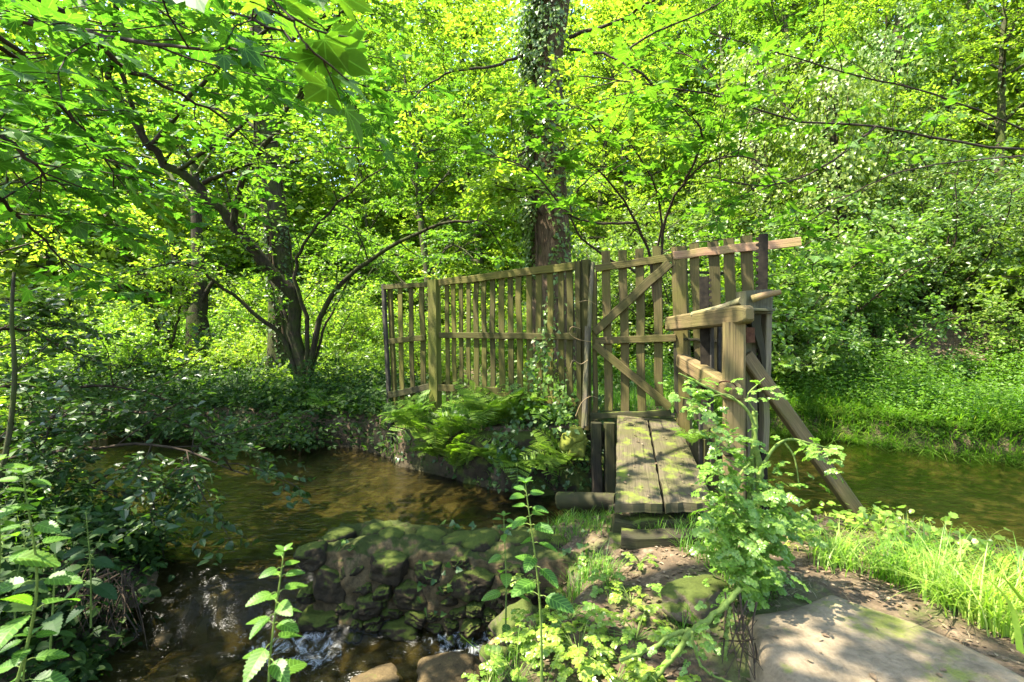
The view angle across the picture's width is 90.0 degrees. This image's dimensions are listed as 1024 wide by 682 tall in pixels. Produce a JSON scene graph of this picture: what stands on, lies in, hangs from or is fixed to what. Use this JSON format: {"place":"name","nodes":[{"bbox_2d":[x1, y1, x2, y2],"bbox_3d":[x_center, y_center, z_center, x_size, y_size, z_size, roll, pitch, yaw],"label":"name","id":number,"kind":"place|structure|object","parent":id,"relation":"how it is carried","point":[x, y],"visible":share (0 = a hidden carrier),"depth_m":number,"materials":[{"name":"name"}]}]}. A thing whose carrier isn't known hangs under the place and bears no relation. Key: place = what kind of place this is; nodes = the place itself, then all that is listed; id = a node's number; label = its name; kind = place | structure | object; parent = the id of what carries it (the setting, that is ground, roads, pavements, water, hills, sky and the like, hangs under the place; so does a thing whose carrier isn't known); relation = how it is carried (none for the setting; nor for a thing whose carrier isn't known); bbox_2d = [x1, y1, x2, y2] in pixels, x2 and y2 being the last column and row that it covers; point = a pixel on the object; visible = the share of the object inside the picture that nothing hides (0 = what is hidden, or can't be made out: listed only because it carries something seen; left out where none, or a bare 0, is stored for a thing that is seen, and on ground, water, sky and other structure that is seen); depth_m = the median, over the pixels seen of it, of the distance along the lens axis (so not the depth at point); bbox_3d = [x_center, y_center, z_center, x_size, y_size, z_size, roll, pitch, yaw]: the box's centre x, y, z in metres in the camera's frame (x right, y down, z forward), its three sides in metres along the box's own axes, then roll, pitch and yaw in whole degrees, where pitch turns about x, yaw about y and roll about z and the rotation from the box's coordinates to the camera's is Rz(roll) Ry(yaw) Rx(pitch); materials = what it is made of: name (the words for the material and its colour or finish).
{"place":"outdoors","nodes":[
{"label":"outdoors","id":0,"kind":"place"},
{"bbox_2d":[86,559,510,681],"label":"rapids water","id":1,"kind":"structure","parent":0,"point":[203,613],"depth_m":3.90,"materials":[{"name":"liquid"}]},
{"bbox_2d":[0,431,1023,627],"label":"stream water","id":2,"kind":"structure","parent":0,"point":[351,485],"depth_m":6.44,"materials":[{"name":"liquid"}]},
{"bbox_2d":[0,116,1023,681],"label":"ground","id":3,"kind":"structure","parent":0,"point":[820,590],"depth_m":3.60,"materials":[{"name":"soil"}]},
{"bbox_2d":[0,272,17,505],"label":"bare pole sapling","id":4,"kind":"object","parent":3,"relation":"on","point":[9,430],"visible":0.95,"depth_m":4.23,"materials":[{"name":"brown plant"}]},
{"bbox_2d":[0,454,60,604],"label":"nettle","id":5,"kind":"object","parent":3,"relation":"on","point":[31,559],"visible":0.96,"depth_m":1.69,"materials":[{"name":"green plant"}]},
{"bbox_2d":[0,626,69,681],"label":"nettle","id":6,"kind":"object","parent":3,"relation":"on","point":[18,657],"visible":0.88,"depth_m":1.79,"materials":[{"name":"green plant"}]},
{"bbox_2d":[0,466,82,681],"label":"nettle","id":7,"kind":"object","parent":3,"relation":"on","point":[9,630],"visible":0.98,"depth_m":1.69,"materials":[{"name":"green plant"}]},
{"bbox_2d":[11,508,85,660],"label":"nettle","id":8,"kind":"object","parent":3,"relation":"on","point":[53,622],"visible":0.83,"depth_m":2.51,"materials":[{"name":"green plant"}]},
{"bbox_2d":[0,17,165,296],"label":"broadleaf tree","id":9,"kind":"object","parent":3,"relation":"on","point":[49,262],"visible":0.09,"depth_m":25.37,"materials":[{"name":"green plant"}]},
{"bbox_2d":[61,505,121,627],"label":"nettle","id":10,"kind":"object","parent":3,"relation":"on","point":[106,590],"visible":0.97,"depth_m":2.94,"materials":[{"name":"green plant"}]},
{"bbox_2d":[38,565,147,653],"bbox_3d":[-2.992,2.004,3.666,0.868,0.819,0.643,0,1,0],"label":"root tangle","id":11,"kind":"object","parent":3,"relation":"hanging from","point":[124,579],"visible":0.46,"depth_m":3.65,"materials":[{"name":"brown plant"}]},
{"bbox_2d":[0,446,187,681],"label":"undergrowth","id":12,"kind":"object","parent":3,"relation":"on","point":[130,548],"visible":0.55,"depth_m":3.92,"materials":[{"name":"green plant"}]},
{"bbox_2d":[0,94,201,476],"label":"broadleaf tree","id":13,"kind":"object","parent":3,"relation":"on","point":[19,293],"visible":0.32,"depth_m":9.10,"materials":[{"name":"green plant"}]},
{"bbox_2d":[35,303,197,384],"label":"shrub","id":14,"kind":"object","parent":3,"relation":"on","point":[123,356],"visible":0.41,"depth_m":12.01,"materials":[{"name":"green plant"}]},
{"bbox_2d":[37,280,217,372],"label":"shrub","id":15,"kind":"object","parent":3,"relation":"on","point":[132,318],"visible":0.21,"depth_m":14.96,"materials":[{"name":"green plant"}]},
{"bbox_2d":[79,187,231,371],"bbox_3d":[-10.503,-1.408,14.894,4.834,5.832,2.772,0,1,0],"label":"coppiced hazel","id":16,"kind":"object","parent":3,"relation":"on","point":[179,304],"visible":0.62,"depth_m":14.87,"materials":[{"name":"green plant"}]},
{"bbox_2d":[0,281,347,565],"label":"holly bush","id":17,"kind":"object","parent":3,"relation":"on","point":[68,442],"visible":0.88,"depth_m":5.18,"materials":[{"name":"green plant"}]},
{"bbox_2d":[33,54,316,369],"bbox_3d":[-10.851,-3.592,16.663,10.401,9.813,5.751,0,1,0],"label":"forked tree","id":18,"kind":"object","parent":3,"relation":"on","point":[200,303],"visible":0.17,"depth_m":16.76,"materials":[{"name":"green plant"}]},
{"bbox_2d":[0,348,428,452],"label":"bushes","id":19,"kind":"object","parent":3,"relation":"on","point":[229,393],"visible":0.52,"depth_m":9.92,"materials":[{"name":"green plant"}]},
{"bbox_2d":[0,0,466,314],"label":"sycamore tree","id":20,"kind":"object","parent":3,"relation":"on","point":[83,40],"visible":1,"depth_m":4.58,"materials":[{"name":"green plant"}]},
{"bbox_2d":[240,0,373,147],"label":"sycamore spray","id":21,"kind":"object","parent":20,"relation":"attached to","point":[337,52],"visible":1,"depth_m":1.76,"materials":[{"name":"green plant"}]},
{"bbox_2d":[120,90,355,287],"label":"broadleaf tree","id":22,"kind":"object","parent":3,"relation":"on","point":[298,188],"visible":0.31,"depth_m":27.53,"materials":[{"name":"green plant"}]},
{"bbox_2d":[162,313,317,378],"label":"shrub","id":23,"kind":"object","parent":3,"relation":"on","point":[224,352],"visible":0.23,"depth_m":14.63,"materials":[{"name":"green plant"}]},
{"bbox_2d":[178,328,335,375],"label":"shrub","id":24,"kind":"object","parent":3,"relation":"on","point":[244,344],"visible":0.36,"depth_m":13.30,"materials":[{"name":"green plant"}]},
{"bbox_2d":[96,0,436,377],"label":"mossy tree","id":25,"kind":"object","parent":3,"relation":"on","point":[282,262],"visible":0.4,"depth_m":12.69,"materials":[{"name":"green plant"}]},
{"bbox_2d":[181,264,355,348],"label":"shrub","id":26,"kind":"object","parent":3,"relation":"on","point":[243,298],"visible":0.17,"depth_m":19.82,"materials":[{"name":"green plant"}]},
{"bbox_2d":[23,0,523,389],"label":"leaning tree","id":27,"kind":"object","parent":3,"relation":"on","point":[297,352],"visible":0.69,"depth_m":10.25,"materials":[{"name":"green plant"}]},
{"bbox_2d":[243,543,307,681],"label":"nettle","id":28,"kind":"object","parent":3,"relation":"on","point":[281,670],"visible":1,"depth_m":1.76,"materials":[{"name":"green plant"}]},
{"bbox_2d":[212,280,408,372],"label":"shrub","id":29,"kind":"object","parent":3,"relation":"on","point":[353,317],"visible":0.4,"depth_m":17.12,"materials":[{"name":"green plant"}]},
{"bbox_2d":[234,218,417,328],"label":"hazel tree","id":30,"kind":"object","parent":3,"relation":"on","point":[307,267],"visible":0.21,"depth_m":24.57,"materials":[{"name":"green plant"}]},
{"bbox_2d":[263,103,464,341],"bbox_3d":[-7.888,-5.710,28.557,10.796,13.897,9.875,0,1,2],"label":"broadleaf tree","id":31,"kind":"object","parent":3,"relation":"on","point":[371,194],"visible":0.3,"depth_m":27.57,"materials":[{"name":"green plant"}]},
{"bbox_2d":[302,31,524,317],"bbox_3d":[-3.330,-5.860,20.733,10.506,14.282,7.915,1,1,39],"label":"broadleaf tree","id":32,"kind":"object","parent":3,"relation":"on","point":[427,78],"visible":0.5,"depth_m":20.61,"materials":[{"name":"green plant"}]},
{"bbox_2d":[383,400,464,446],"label":"fern","id":33,"kind":"object","parent":3,"relation":"on","point":[438,434],"visible":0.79,"depth_m":7.14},
{"bbox_2d":[293,519,579,644],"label":"stone wall","id":34,"kind":"structure","parent":3,"relation":"on","point":[369,582],"depth_m":3.99,"materials":[{"name":"stone"}]},
{"bbox_2d":[364,311,524,384],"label":"shrub","id":35,"kind":"object","parent":3,"relation":"on","point":[406,358],"visible":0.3,"depth_m":12.22,"materials":[{"name":"green plant"}]},
{"bbox_2d":[416,651,482,681],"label":"rock","id":36,"kind":"object","parent":3,"relation":"on","point":[452,666],"visible":0.88,"depth_m":3.50,"materials":[{"name":"brown stone"}]},
{"bbox_2d":[366,0,575,351],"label":"broadleaf tree","id":37,"kind":"object","parent":3,"relation":"on","point":[483,61],"visible":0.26,"depth_m":26.40,"materials":[{"name":"green plant"}]},
{"bbox_2d":[337,391,615,617],"bbox_3d":[-0.335,1.378,6.011,3.334,1.363,4.700,0,1,0],"label":"bank ivy","id":38,"kind":"object","parent":3,"relation":"on","point":[515,430],"visible":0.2,"depth_m":6.24,"materials":[{"name":"green plant"}]},
{"bbox_2d":[435,378,529,424],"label":"fern","id":39,"kind":"object","parent":3,"relation":"on","point":[474,413],"visible":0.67,"depth_m":6.73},
{"bbox_2d":[393,203,573,360],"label":"hazel tree","id":40,"kind":"object","parent":3,"relation":"on","point":[451,261],"visible":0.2,"depth_m":22.62,"materials":[{"name":"green plant"}]},
{"bbox_2d":[381,259,597,452],"bbox_3d":[-0.550,0.498,7.239,3.796,3.038,0.349,0,1,34],"label":"picket fence","id":41,"kind":"object","parent":3,"relation":"on","point":[586,297],"visible":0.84,"depth_m":7.07,"materials":[{"name":"brown wood"}]},
{"bbox_2d":[503,326,579,448],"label":"climbing ivy","id":42,"kind":"object","parent":41,"relation":"attached to","point":[531,374],"visible":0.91,"depth_m":6.47,"materials":[{"name":"green plant"}]},
{"bbox_2d":[590,246,675,418],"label":"wooden gate","id":43,"kind":"structure","parent":41,"relation":"attached to","point":[640,339],"depth_m":6.10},
{"bbox_2d":[455,370,551,423],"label":"fern","id":44,"kind":"object","parent":3,"relation":"on","point":[517,392],"visible":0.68,"depth_m":6.73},
{"bbox_2d":[0,0,1023,356],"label":"distant woodland","id":45,"kind":"object","parent":3,"relation":"on","point":[988,78],"visible":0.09,"depth_m":29.61,"materials":[{"name":"green plant"}]},
{"bbox_2d":[0,176,1023,440],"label":"ground cover","id":46,"kind":"object","parent":3,"relation":"on","point":[618,386],"visible":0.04,"depth_m":11.11,"materials":[{"name":"green plant"}]},
{"bbox_2d":[419,40,626,345],"bbox_3d":[1.369,-6.428,25.858,10.773,15.160,11.777,0,1,29],"label":"broadleaf tree","id":47,"kind":"object","parent":3,"relation":"on","point":[602,208],"visible":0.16,"depth_m":24.49,"materials":[{"name":"green plant"}]},
{"bbox_2d":[457,426,615,495],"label":"retaining wall","id":48,"kind":"structure","parent":3,"relation":"on","point":[478,466],"depth_m":6.45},
{"bbox_2d":[493,608,579,658],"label":"parsley plant","id":49,"kind":"object","parent":3,"relation":"on","point":[525,634],"visible":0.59,"depth_m":2.96,"materials":[{"name":"green plant"}]},
{"bbox_2d":[506,477,574,681],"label":"nettle","id":50,"kind":"object","parent":3,"relation":"on","point":[555,600],"visible":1,"depth_m":2.25,"materials":[{"name":"green plant"}]},
{"bbox_2d":[372,0,719,388],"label":"ivy clad tree","id":51,"kind":"object","parent":3,"relation":"on","point":[541,51],"visible":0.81,"depth_m":10.09,"materials":[{"name":"green plant"}]},
{"bbox_2d":[378,375,721,481],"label":"undergrowth","id":52,"kind":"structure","parent":3,"relation":"on","point":[650,401],"depth_m":7.82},
{"bbox_2d":[525,608,617,681],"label":"parsley plant","id":53,"kind":"object","parent":3,"relation":"on","point":[575,654],"visible":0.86,"depth_m":2.70,"materials":[{"name":"green plant"}]},
{"bbox_2d":[555,492,614,509],"bbox_3d":[0.715,1.534,4.905,0.594,0.226,0.170,0,1,25],"label":"log","id":54,"kind":"object","parent":3,"relation":"on","point":[579,500],"visible":0.89,"depth_m":4.85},
{"bbox_2d":[483,0,728,262],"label":"broadleaf tree","id":55,"kind":"object","parent":3,"relation":"on","point":[646,154],"visible":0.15,"depth_m":21.95,"materials":[{"name":"green plant"}]},
{"bbox_2d":[512,16,731,256],"bbox_3d":[4.742,-7.229,21.333,9.324,12.002,8.528,1,1,37],"label":"broadleaf tree","id":56,"kind":"object","parent":3,"relation":"on","point":[607,47],"visible":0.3,"depth_m":20.68,"materials":[{"name":"green plant"}]},
{"bbox_2d":[417,33,833,310],"bbox_3d":[1.540,-1.178,6.711,4.868,4.700,3.325,0,1,-30],"label":"young sycamore","id":57,"kind":"object","parent":3,"relation":"on","point":[656,109],"visible":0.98,"depth_m":6.53,"materials":[{"name":"green plant"}]},
{"bbox_2d":[571,235,688,369],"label":"shrub","id":58,"kind":"object","parent":3,"relation":"on","point":[594,252],"visible":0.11,"depth_m":13.80,"materials":[{"name":"green plant"}]},
{"bbox_2d":[587,603,689,663],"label":"parsley plant","id":59,"kind":"object","parent":3,"relation":"on","point":[628,633],"visible":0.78,"depth_m":2.81,"materials":[{"name":"green plant"}]},
{"bbox_2d":[566,0,739,238],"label":"broadleaf tree","id":60,"kind":"object","parent":3,"relation":"on","point":[617,185],"visible":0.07,"depth_m":29.14,"materials":[{"name":"green plant"}]},
{"bbox_2d":[482,504,824,681],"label":"grass","id":61,"kind":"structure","parent":3,"relation":"on","point":[578,585],"depth_m":3.65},
{"bbox_2d":[590,414,718,532],"bbox_3d":[1.388,1.438,5.088,1.048,1.093,2.335,0,1,4],"label":"footbridge","id":62,"kind":"object","parent":3,"relation":"on","point":[637,488],"visible":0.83,"depth_m":4.63,"materials":[{"name":"brown wood"}]},
{"bbox_2d":[671,235,801,442],"bbox_3d":[2.454,0.126,5.687,1.309,2.556,0.175,0,1,26],"label":"fence panel","id":63,"kind":"object","parent":62,"relation":"attached to","point":[746,247],"visible":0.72,"depth_m":5.79,"materials":[{"name":"brown wood"}]},
{"bbox_2d":[621,528,719,549],"bbox_3d":[1.171,1.492,3.844,0.715,0.139,0.172,0,1,5],"label":"timber step","id":64,"kind":"object","parent":3,"relation":"on","point":[633,539],"visible":0.57,"depth_m":3.78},
{"bbox_2d":[591,226,756,364],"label":"shrub","id":65,"kind":"object","parent":3,"relation":"on","point":[634,287],"visible":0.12,"depth_m":13.29,"materials":[{"name":"green plant"}]},
{"bbox_2d":[596,192,759,300],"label":"shrub","id":66,"kind":"object","parent":3,"relation":"on","point":[671,220],"visible":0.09,"depth_m":15.50,"materials":[{"name":"green plant"}]},
{"bbox_2d":[660,574,729,624],"bbox_3d":[1.091,1.531,3.042,0.308,0.240,0.478,1,1,36],"label":"rock","id":67,"kind":"object","parent":3,"relation":"on","point":[691,592],"visible":0.81,"depth_m":2.91,"materials":[{"name":"mossy stone"},{"name":"moss"}]},
{"bbox_2d":[606,0,790,194],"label":"broadleaf tree","id":68,"kind":"object","parent":3,"relation":"on","point":[688,36],"visible":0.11,"depth_m":27.29,"materials":[{"name":"green plant"}]},
{"bbox_2d":[596,224,810,377],"bbox_3d":[4.275,-0.719,13.390,4.983,4.276,4.803,0,1,5],"label":"shrub","id":69,"kind":"object","parent":3,"relation":"on","point":[669,303],"visible":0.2,"depth_m":12.57,"materials":[{"name":"green plant"}]},
{"bbox_2d":[637,0,816,195],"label":"broadleaf tree","id":70,"kind":"object","parent":3,"relation":"on","point":[725,32],"visible":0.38,"depth_m":22.44,"materials":[{"name":"green plant"}]},
{"bbox_2d":[612,236,846,355],"bbox_3d":[5.441,-0.955,14.129,5.708,4.364,6.096,0,1,22],"label":"shrub","id":71,"kind":"object","parent":3,"relation":"on","point":[738,280],"visible":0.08,"depth_m":12.00,"materials":[{"name":"green plant"}]},
{"bbox_2d":[619,363,846,681],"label":"water dropwort","id":72,"kind":"object","parent":3,"relation":"on","point":[750,563],"visible":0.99,"depth_m":2.88,"materials":[{"name":"green plant"}]},
{"bbox_2d":[687,233,781,518],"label":"sluice gate","id":73,"kind":"structure","parent":3,"relation":"on","point":[759,298],"depth_m":4.77,"materials":[{"name":"wood"}]},
{"bbox_2d":[720,592,763,679],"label":"dry roots","id":74,"kind":"object","parent":3,"relation":"on","point":[743,637],"visible":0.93,"depth_m":2.50,"materials":[{"name":"brown plant"}]},
{"bbox_2d":[646,253,876,393],"bbox_3d":[5.857,-0.218,11.958,5.473,3.556,5.099,0,1,7],"label":"shrub","id":75,"kind":"object","parent":3,"relation":"on","point":[797,360],"visible":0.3,"depth_m":11.20,"materials":[{"name":"green plant"}]},
{"bbox_2d":[665,305,869,518],"bbox_3d":[2.488,0.676,5.088,1.505,1.991,1.512,0,1,0],"label":"handrail","id":76,"kind":"object","parent":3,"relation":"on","point":[737,359],"visible":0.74,"depth_m":4.62,"materials":[{"name":"wood"}]},
{"bbox_2d":[528,0,1023,297],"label":"bank sycamore","id":77,"kind":"object","parent":3,"relation":"on","point":[655,29],"visible":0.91,"depth_m":7.30,"materials":[{"name":"green plant"}]},
{"bbox_2d":[543,417,1023,681],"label":"leaf litter","id":78,"kind":"object","parent":3,"relation":"on","point":[872,675],"visible":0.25,"depth_m":3.12,"materials":[{"name":"brown plant"}]},
{"bbox_2d":[619,8,964,261],"bbox_3d":[8.245,-5.820,17.362,9.851,7.640,10.395,0,1,0],"label":"tree","id":79,"kind":"object","parent":3,"relation":"on","point":[756,148],"visible":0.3,"depth_m":17.02,"materials":[{"name":"green plant"}]},
{"bbox_2d":[670,202,929,351],"bbox_3d":[7.947,-1.765,15.117,6.538,4.681,6.123,0,1,27],"label":"shrub","id":80,"kind":"object","parent":3,"relation":"on","point":[836,271],"visible":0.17,"depth_m":13.24,"materials":[{"name":"green plant"}]},
{"bbox_2d":[700,0,905,162],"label":"broadleaf tree","id":81,"kind":"object","parent":3,"relation":"on","point":[778,20],"visible":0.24,"depth_m":23.73,"materials":[{"name":"green plant"}]},
{"bbox_2d":[613,326,1023,443],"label":"nettle undergrowth","id":82,"kind":"object","parent":3,"relation":"on","point":[907,393],"visible":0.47,"depth_m":10.21,"materials":[{"name":"green plant"}]},
{"bbox_2d":[688,191,969,355],"bbox_3d":[8.023,-1.531,13.301,6.610,4.610,7.095,0,1,-2],"label":"shrub","id":83,"kind":"object","parent":3,"relation":"on","point":[893,260],"visible":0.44,"depth_m":11.90,"materials":[{"name":"green plant"}]},
{"bbox_2d":[672,382,1023,462],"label":"bank grass","id":84,"kind":"structure","parent":3,"relation":"on","point":[991,410],"depth_m":8.94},
{"bbox_2d":[789,514,912,576],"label":"grass tuft","id":85,"kind":"object","parent":3,"relation":"on","point":[837,556],"visible":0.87,"depth_m":3.44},
{"bbox_2d":[702,15,1009,300],"bbox_3d":[9.826,-4.637,16.215,10.336,7.128,10.642,0,1,0],"label":"ivy tree","id":86,"kind":"object","parent":3,"relation":"on","point":[829,98],"visible":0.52,"depth_m":14.94,"materials":[{"name":"green plant"}]},
{"bbox_2d":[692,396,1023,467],"bbox_3d":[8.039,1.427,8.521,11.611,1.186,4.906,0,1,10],"label":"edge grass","id":87,"kind":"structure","parent":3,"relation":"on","point":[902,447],"depth_m":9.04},
{"bbox_2d":[714,0,1023,244],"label":"ivy tree","id":88,"kind":"object","parent":3,"relation":"on","point":[891,47],"visible":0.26,"depth_m":16.38,"materials":[{"name":"green plant"}]},
{"bbox_2d":[726,499,1023,612],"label":"creeping herbs","id":89,"kind":"object","parent":3,"relation":"on","point":[880,514],"visible":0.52,"depth_m":4.15,"materials":[{"name":"green plant"}]},
{"bbox_2d":[726,512,1023,624],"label":"grass","id":90,"kind":"structure","parent":3,"relation":"on","point":[1000,550],"depth_m":3.79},
{"bbox_2d":[748,595,1023,681],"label":"path slab","id":91,"kind":"structure","parent":3,"relation":"on","point":[856,646],"depth_m":2.50,"materials":[{"name":"stone"}]},
{"bbox_2d":[781,192,1016,322],"bbox_3d":[9.719,-1.903,14.114,4.937,3.443,5.299,0,1,-23],"label":"shrub","id":92,"kind":"object","parent":3,"relation":"on","point":[909,283],"visible":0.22,"depth_m":13.10,"materials":[{"name":"green plant"}]},
{"bbox_2d":[777,272,1022,391],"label":"shrub","id":93,"kind":"object","parent":3,"relation":"on","point":[855,333],"visible":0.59,"depth_m":11.32,"materials":[{"name":"green plant"}]},
{"bbox_2d":[784,0,1023,202],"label":"broadleaf tree","id":94,"kind":"object","parent":3,"relation":"on","point":[837,32],"visible":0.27,"depth_m":16.73,"materials":[{"name":"green plant"}]},
{"bbox_2d":[799,520,1022,593],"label":"grass tuft","id":95,"kind":"object","parent":3,"relation":"on","point":[894,578],"visible":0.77,"depth_m":3.33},
{"bbox_2d":[813,133,1012,251],"bbox_3d":[12.475,-3.592,15.983,5.555,4.766,5.354,0,1,-10],"label":"shrub","id":96,"kind":"object","parent":3,"relation":"on","point":[905,173],"visible":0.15,"depth_m":14.87,"materials":[{"name":"green plant"}]},
{"bbox_2d":[821,522,1023,622],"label":"grass tuft","id":97,"kind":"object","parent":3,"relation":"on","point":[925,586],"visible":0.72,"depth_m":3.02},
{"bbox_2d":[834,137,1023,318],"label":"shrub","id":98,"kind":"object","parent":3,"relation":"on","point":[957,222],"visible":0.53,"depth_m":12.96,"materials":[{"name":"green plant"}]},
{"bbox_2d":[839,0,1023,216],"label":"broadleaf tree","id":99,"kind":"object","parent":3,"relation":"on","point":[999,128],"visible":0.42,"depth_m":18.56,"materials":[{"name":"green plant"}]},
{"bbox_2d":[874,539,1023,643],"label":"grass tuft","id":100,"kind":"object","parent":3,"relation":"on","point":[1000,625],"visible":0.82,"depth_m":2.81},
{"bbox_2d":[882,160,1023,290],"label":"shrub","id":101,"kind":"object","parent":3,"relation":"on","point":[928,185],"visible":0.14,"depth_m":14.26,"materials":[{"name":"green plant"}]},
{"bbox_2d":[923,181,1023,321],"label":"shrub","id":102,"kind":"object","parent":3,"relation":"on","point":[1008,235],"visible":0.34,"depth_m":12.43,"materials":[{"name":"green plant"}]},
{"bbox_2d":[925,212,1023,319],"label":"shrub","id":103,"kind":"object","parent":3,"relation":"on","point":[1007,280],"visible":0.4,"depth_m":12.32,"materials":[{"name":"green plant"}]},
{"bbox_2d":[938,280,1023,367],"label":"shrub","id":104,"kind":"object","parent":3,"relation":"on","point":[1002,309],"visible":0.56,"depth_m":11.55,"materials":[{"name":"green plant"}]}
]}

